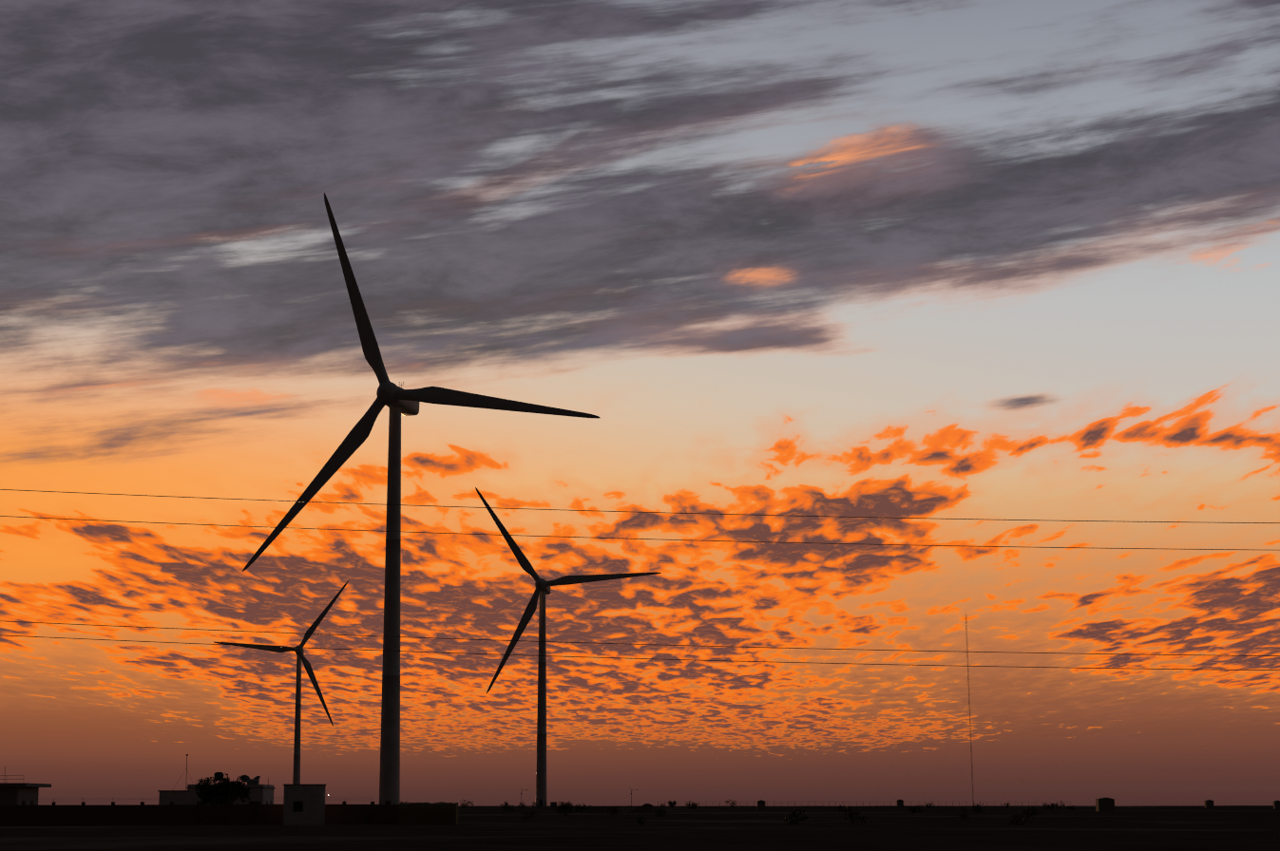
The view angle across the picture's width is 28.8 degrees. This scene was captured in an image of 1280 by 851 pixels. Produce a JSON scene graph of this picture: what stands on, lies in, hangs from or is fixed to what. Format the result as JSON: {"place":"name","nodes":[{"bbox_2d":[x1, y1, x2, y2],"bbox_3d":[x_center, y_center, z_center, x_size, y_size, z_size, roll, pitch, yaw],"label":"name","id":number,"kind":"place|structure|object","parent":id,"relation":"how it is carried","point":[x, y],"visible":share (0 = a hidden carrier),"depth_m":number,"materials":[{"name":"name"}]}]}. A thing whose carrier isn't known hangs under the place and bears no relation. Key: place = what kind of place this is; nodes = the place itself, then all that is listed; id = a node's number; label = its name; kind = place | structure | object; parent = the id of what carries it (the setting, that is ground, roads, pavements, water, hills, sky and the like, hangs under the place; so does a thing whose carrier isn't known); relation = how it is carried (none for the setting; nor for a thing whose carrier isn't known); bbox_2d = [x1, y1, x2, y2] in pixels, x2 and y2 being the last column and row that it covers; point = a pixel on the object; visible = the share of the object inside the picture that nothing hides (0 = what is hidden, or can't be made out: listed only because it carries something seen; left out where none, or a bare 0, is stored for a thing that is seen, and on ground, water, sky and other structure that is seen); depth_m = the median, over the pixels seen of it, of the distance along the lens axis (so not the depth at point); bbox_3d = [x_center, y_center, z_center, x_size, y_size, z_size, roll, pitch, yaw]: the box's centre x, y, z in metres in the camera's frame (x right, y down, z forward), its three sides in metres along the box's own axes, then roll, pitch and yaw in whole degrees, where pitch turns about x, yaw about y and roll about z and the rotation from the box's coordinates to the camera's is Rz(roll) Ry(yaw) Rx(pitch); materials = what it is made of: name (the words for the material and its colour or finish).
{"place":"outdoors","nodes":[
{"label":"outdoors","id":0,"kind":"place"},
{"bbox_2d":[0,805,1279,850],"bbox_3d":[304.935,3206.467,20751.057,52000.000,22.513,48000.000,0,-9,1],"label":"ground","id":1,"kind":"structure","parent":0,"point":[945,829],"depth_m":207.44,"materials":[{"name":"soil"}]},
{"bbox_2d":[0,766,51,804],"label":"site office building","id":2,"kind":"structure","parent":1,"relation":"on","point":[16,793],"depth_m":303.51,"materials":[{"name":"grey paint"}]},
{"bbox_2d":[0,797,399,826],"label":"boundary wall","id":3,"kind":"structure","parent":1,"relation":"on","point":[170,814],"depth_m":292.46,"materials":[{"name":"brick"}]},
{"bbox_2d":[157,754,275,804],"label":"building","id":4,"kind":"structure","parent":1,"relation":"on","point":[262,794],"depth_m":326.87,"materials":[{"name":"paint"}]},
{"bbox_2d":[195,772,250,804],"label":"courtyard tree","id":5,"kind":"object","parent":1,"relation":"on","point":[225,788],"visible":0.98,"depth_m":311.60,"materials":[{"name":"green plant"}]},
{"bbox_2d":[213,580,348,784],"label":"wind turbine","id":6,"kind":"object","parent":1,"relation":"on","point":[299,653],"visible":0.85,"depth_m":1367.08,"materials":[{"name":"white paint"}]},
{"bbox_2d":[283,784,328,825],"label":"utility building","id":7,"kind":"structure","parent":1,"relation":"on","point":[303,805],"depth_m":286.82,"materials":[{"name":"paint"}]},
{"bbox_2d":[242,192,600,804],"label":"wind turbine","id":8,"kind":"object","parent":1,"relation":"on","point":[396,400],"visible":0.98,"depth_m":505.46,"materials":[{"name":"white paint"}]},
{"bbox_2d":[399,802,458,824],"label":"wall","id":9,"kind":"structure","parent":1,"relation":"on","point":[429,813],"depth_m":294.78,"materials":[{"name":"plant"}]},
{"bbox_2d":[554,801,573,816],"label":"bush","id":10,"kind":"object","parent":1,"relation":"on","point":[567,808],"visible":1,"depth_m":513.22,"materials":[{"name":"black plant"}]},
{"bbox_2d":[475,487,661,808],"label":"wind turbine","id":11,"kind":"object","parent":1,"relation":"on","point":[543,588],"visible":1,"depth_m":958.67,"materials":[{"name":"white paint"}]},
{"bbox_2d":[628,803,664,813],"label":"mound","id":12,"kind":"object","parent":1,"relation":"on","point":[646,809],"visible":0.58,"depth_m":640.07,"materials":[{"name":"soil"}]},
{"bbox_2d":[667,800,676,808],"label":"bush","id":13,"kind":"object","parent":1,"relation":"on","point":[669,803],"visible":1,"depth_m":888.73,"materials":[{"name":"black plant"}]},
{"bbox_2d":[400,799,1075,825],"bbox_3d":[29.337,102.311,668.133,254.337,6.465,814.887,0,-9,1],"label":"shrubs","id":14,"kind":"object","parent":1,"relation":"on","point":[1030,812],"visible":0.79,"depth_m":499.22,"materials":[{"name":"green plant"}]},
{"bbox_2d":[757,800,765,809],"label":"shed","id":15,"kind":"structure","parent":1,"relation":"on","point":[760,804],"depth_m":808.15,"materials":[{"name":"grey paint"}]},
{"bbox_2d":[657,801,1069,807],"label":"fence","id":16,"kind":"object","parent":1,"relation":"on","point":[869,804],"visible":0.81,"depth_m":1090.90,"materials":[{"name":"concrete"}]},
{"bbox_2d":[896,800,903,806],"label":"shed","id":17,"kind":"structure","parent":1,"relation":"on","point":[900,803],"depth_m":1162.80,"materials":[{"name":"grey paint"}]},
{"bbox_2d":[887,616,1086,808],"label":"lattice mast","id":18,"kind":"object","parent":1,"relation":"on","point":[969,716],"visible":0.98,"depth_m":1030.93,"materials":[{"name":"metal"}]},
{"bbox_2d":[1095,798,1114,811],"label":"hut","id":19,"kind":"object","parent":1,"relation":"on","point":[1104,804],"visible":0.76,"depth_m":687.48,"materials":[{"name":"grey paint"}]},
{"bbox_2d":[1203,800,1214,807],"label":"shed","id":20,"kind":"structure","parent":1,"relation":"on","point":[1209,803],"depth_m":983.43,"materials":[{"name":"grey paint"}]},
{"bbox_2d":[1273,801,1279,808],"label":"hut","id":21,"kind":"object","parent":1,"relation":"on","point":[1276,804],"visible":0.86,"depth_m":884.87,"materials":[{"name":"grey paint"}]},
{"bbox_2d":[0,489,1279,670],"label":"power line","id":22,"kind":"object","parent":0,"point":[631,539],"visible":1,"depth_m":59.65,"materials":[{"name":"metal"}]},
{"bbox_2d":[0,0,1279,806],"label":"sky","id":23,"kind":"structure","parent":0,"point":[989,261],"materials":[{"name":"orange"}]}
]}

